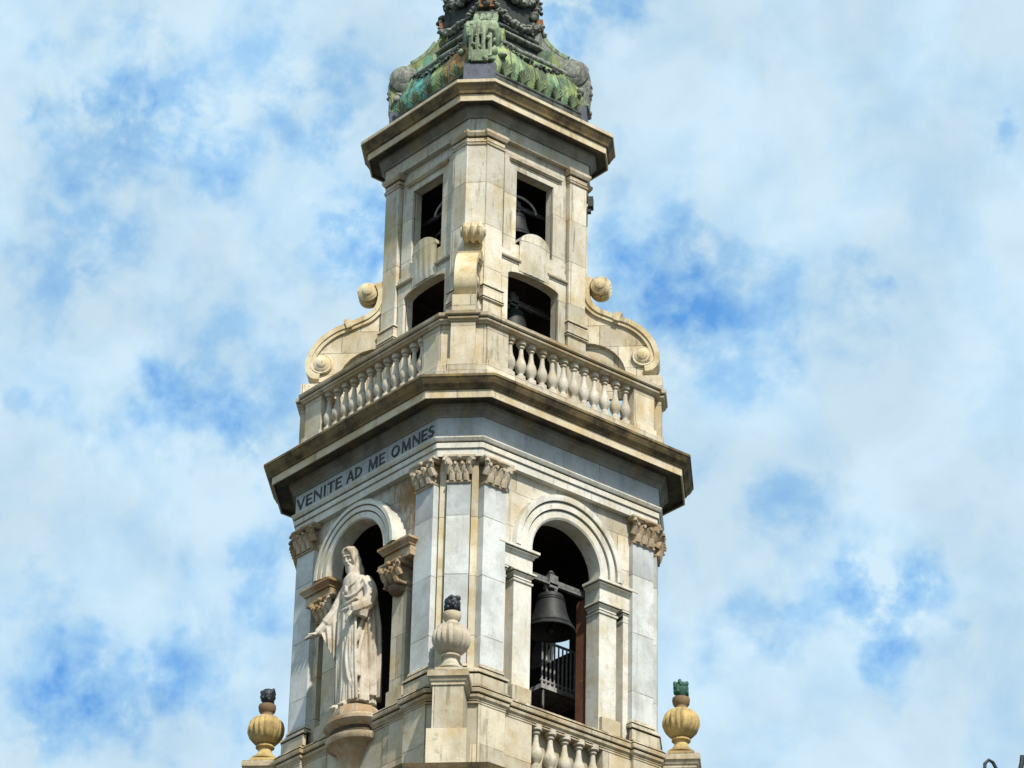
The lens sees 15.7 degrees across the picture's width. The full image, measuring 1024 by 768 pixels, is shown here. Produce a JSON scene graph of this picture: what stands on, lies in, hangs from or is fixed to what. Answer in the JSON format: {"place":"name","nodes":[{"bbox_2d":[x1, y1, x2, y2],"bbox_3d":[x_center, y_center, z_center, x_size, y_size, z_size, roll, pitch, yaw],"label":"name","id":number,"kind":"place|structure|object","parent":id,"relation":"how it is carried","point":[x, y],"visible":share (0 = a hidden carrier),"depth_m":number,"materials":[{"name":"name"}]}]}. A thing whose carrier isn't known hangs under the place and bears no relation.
{"place":"outdoors","nodes":[
{"label":"outdoors","id":0,"kind":"place"},
{"bbox_2d":[241,0,701,767],"bbox_3d":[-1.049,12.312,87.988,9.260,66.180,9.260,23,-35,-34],"label":"bell tower","id":1,"kind":"structure","parent":0,"point":[449,444],"depth_m":90.95,"materials":[{"name":"stone"}]},
{"bbox_2d":[247,688,284,759],"bbox_3d":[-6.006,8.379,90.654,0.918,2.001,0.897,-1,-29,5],"label":"urn finial","id":2,"kind":"object","parent":1,"relation":"on","point":[266,730],"visible":0.99,"depth_m":90.31,"materials":[{"name":"yellow stone"}]},
{"bbox_2d":[304,546,381,717],"bbox_3d":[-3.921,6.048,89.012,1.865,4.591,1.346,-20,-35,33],"label":"statue","id":3,"kind":"object","parent":1,"relation":"on","point":[349,629],"visible":1,"depth_m":88.45,"materials":[{"name":"stone"}]},
{"bbox_2d":[423,202,441,246],"bbox_3d":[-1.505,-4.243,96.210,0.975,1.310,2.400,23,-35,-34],"label":"bell","id":4,"kind":"object","parent":1,"relation":"hanging from","point":[432,220],"visible":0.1,"depth_m":96.58,"materials":[{"name":"grey metal"}]},
{"bbox_2d":[432,594,470,669],"bbox_3d":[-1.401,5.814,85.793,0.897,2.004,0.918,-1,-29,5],"label":"urn finial","id":5,"kind":"object","parent":1,"relation":"on","point":[451,640],"visible":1,"depth_m":85.45,"materials":[{"name":"stone"}]},
{"bbox_2d":[507,291,550,354],"bbox_3d":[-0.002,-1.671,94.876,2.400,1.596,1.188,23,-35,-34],"label":"bell","id":6,"kind":"object","parent":1,"relation":"hanging from","point":[515,314],"visible":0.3,"depth_m":94.98,"materials":[{"name":"grey metal"}]},
{"bbox_2d":[515,195,545,245],"bbox_3d":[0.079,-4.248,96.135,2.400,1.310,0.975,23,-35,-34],"label":"bell","id":7,"kind":"object","parent":1,"relation":"hanging from","point":[521,228],"visible":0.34,"depth_m":96.22,"materials":[{"name":"grey metal"}]},
{"bbox_2d":[529,643,575,713],"bbox_3d":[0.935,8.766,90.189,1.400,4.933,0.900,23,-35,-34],"label":"iron landing","id":8,"kind":"object","parent":1,"relation":"on","point":[550,697],"visible":0.62,"depth_m":90.66,"materials":[{"name":"black metal"}]},
{"bbox_2d":[530,571,584,642],"bbox_3d":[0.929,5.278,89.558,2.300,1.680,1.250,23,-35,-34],"label":"bell","id":9,"kind":"object","parent":1,"relation":"hanging from","point":[551,622],"visible":0.94,"depth_m":89.47,"materials":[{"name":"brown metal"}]},
{"bbox_2d":[662,679,699,752],"bbox_3d":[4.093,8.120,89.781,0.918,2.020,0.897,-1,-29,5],"label":"urn finial","id":10,"kind":"object","parent":1,"relation":"on","point":[681,723],"visible":1,"depth_m":89.44,"materials":[{"name":"yellow stone"}]},
{"bbox_2d":[0,0,1023,767],"label":"sky","id":11,"kind":"structure","parent":0,"point":[811,212],"materials":[{"name":"blue"}]},
{"bbox_2d":[983,755,1023,767],"bbox_3d":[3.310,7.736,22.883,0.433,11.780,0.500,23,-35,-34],"label":"street lamp","id":12,"kind":"object","parent":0,"point":[1021,763],"visible":1,"depth_m":25.68,"materials":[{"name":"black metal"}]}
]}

